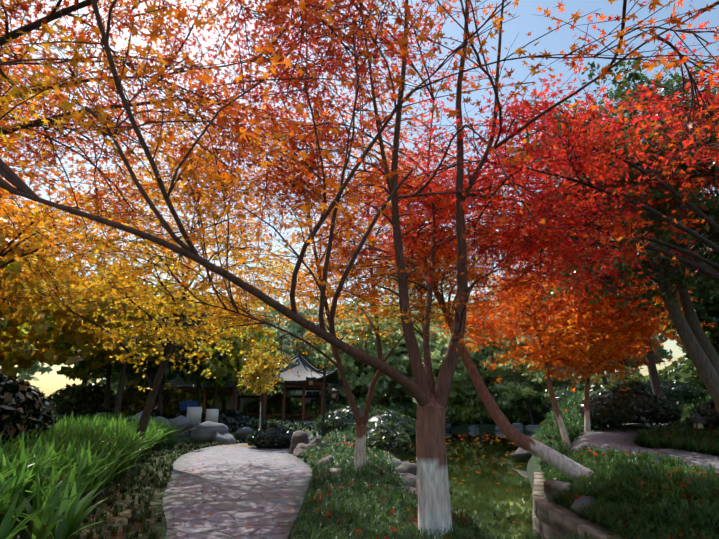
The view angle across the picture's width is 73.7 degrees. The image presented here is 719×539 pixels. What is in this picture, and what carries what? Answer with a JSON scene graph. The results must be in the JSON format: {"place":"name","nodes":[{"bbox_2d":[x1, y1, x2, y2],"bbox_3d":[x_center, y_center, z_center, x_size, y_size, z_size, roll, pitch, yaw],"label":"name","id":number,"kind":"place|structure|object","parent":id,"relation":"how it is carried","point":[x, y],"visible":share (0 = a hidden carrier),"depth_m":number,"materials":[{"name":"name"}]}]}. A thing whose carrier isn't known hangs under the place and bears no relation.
{"place":"outdoors","nodes":[
{"label":"outdoors","id":0,"kind":"place"},
{"bbox_2d":[162,434,330,538],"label":"path","id":1,"kind":"structure","parent":0,"point":[224,470],"depth_m":8.80,"materials":[{"name":"grey stone"}]},
{"bbox_2d":[0,0,718,398],"label":"sky","id":2,"kind":"structure","parent":0,"point":[528,20],"materials":[{"name":"blue"}]},
{"bbox_2d":[13,390,718,538],"bbox_3d":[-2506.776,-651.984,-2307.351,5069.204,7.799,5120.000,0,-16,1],"label":"ground","id":3,"kind":"structure","parent":0,"point":[156,501],"depth_m":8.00,"materials":[{"name":"green plant"}]},
{"bbox_2d":[0,373,57,446],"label":"bush","id":4,"kind":"object","parent":3,"relation":"on","point":[22,405],"visible":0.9,"depth_m":8.85,"materials":[{"name":"green plant"}]},
{"bbox_2d":[0,410,194,538],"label":"long-bladed grassy plants","id":5,"kind":"object","parent":3,"relation":"on","point":[51,476],"visible":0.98,"depth_m":7.02,"materials":[{"name":"green plant"}]},
{"bbox_2d":[180,401,218,423],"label":"sign boards","id":6,"kind":"object","parent":3,"relation":"on","point":[194,411],"visible":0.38,"depth_m":23.70,"materials":[{"name":"paint"}]},
{"bbox_2d":[164,375,258,419],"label":"building","id":7,"kind":"structure","parent":3,"relation":"on","point":[185,386],"depth_m":38.97,"materials":[{"name":"paint"}]},
{"bbox_2d":[98,365,357,411],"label":"building","id":8,"kind":"structure","parent":3,"relation":"on","point":[309,395],"depth_m":42.81,"materials":[{"name":"paint"}]},
{"bbox_2d":[264,348,340,425],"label":"pavilion","id":9,"kind":"structure","parent":3,"relation":"on","point":[302,367],"depth_m":37.20,"materials":[{"name":"paint"}]},
{"bbox_2d":[306,365,338,437],"bbox_3d":[-1.555,5.612,20.068,1.390,3.300,0.400,0,-16,1],"label":"lamp post","id":10,"kind":"object","parent":3,"relation":"on","point":[332,391],"depth_m":20.13,"materials":[{"name":"black metal"}]},
{"bbox_2d":[98,411,616,520],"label":"rocks","id":11,"kind":"object","parent":3,"relation":"on","point":[210,431],"visible":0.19,"depth_m":17.84,"materials":[{"name":"stone"}]},
{"bbox_2d":[0,0,718,538],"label":"maple trees","id":12,"kind":"object","parent":3,"relation":"on","point":[432,482],"visible":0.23,"depth_m":6.80,"materials":[{"name":"brown plant"}]},
{"bbox_2d":[0,0,718,538],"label":"maple leaves","id":13,"kind":"object","parent":12,"relation":"attached to","point":[568,314],"visible":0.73,"depth_m":7.78,"materials":[{"name":"orange plant"}]},
{"bbox_2d":[0,47,718,447],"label":"trees","id":14,"kind":"object","parent":3,"relation":"on","point":[46,339],"visible":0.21,"depth_m":22.93,"materials":[{"name":"green plant"}]},
{"bbox_2d":[0,356,718,459],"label":"shrubs","id":15,"kind":"object","parent":3,"relation":"on","point":[390,425],"visible":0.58,"depth_m":26.32,"materials":[{"name":"green plant"}]},
{"bbox_2d":[532,472,625,538],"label":"retaining wall","id":16,"kind":"structure","parent":3,"relation":"on","point":[549,518],"depth_m":7.19,"materials":[{"name":"stone"}]},
{"bbox_2d":[686,413,707,429],"bbox_3d":[8.644,4.026,12.229,0.340,0.676,0.340,0,-16,1],"label":"garden lantern","id":17,"kind":"object","parent":3,"relation":"on","point":[696,418],"depth_m":12.16,"materials":[{"name":"grey stone"}]},
{"bbox_2d":[392,430,538,538],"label":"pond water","id":18,"kind":"structure","parent":0,"point":[487,496],"depth_m":13.49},
{"bbox_2d":[569,419,718,477],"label":"path","id":19,"kind":"structure","parent":0,"point":[618,439],"depth_m":11.55,"materials":[{"name":"grey stone"}]}
]}

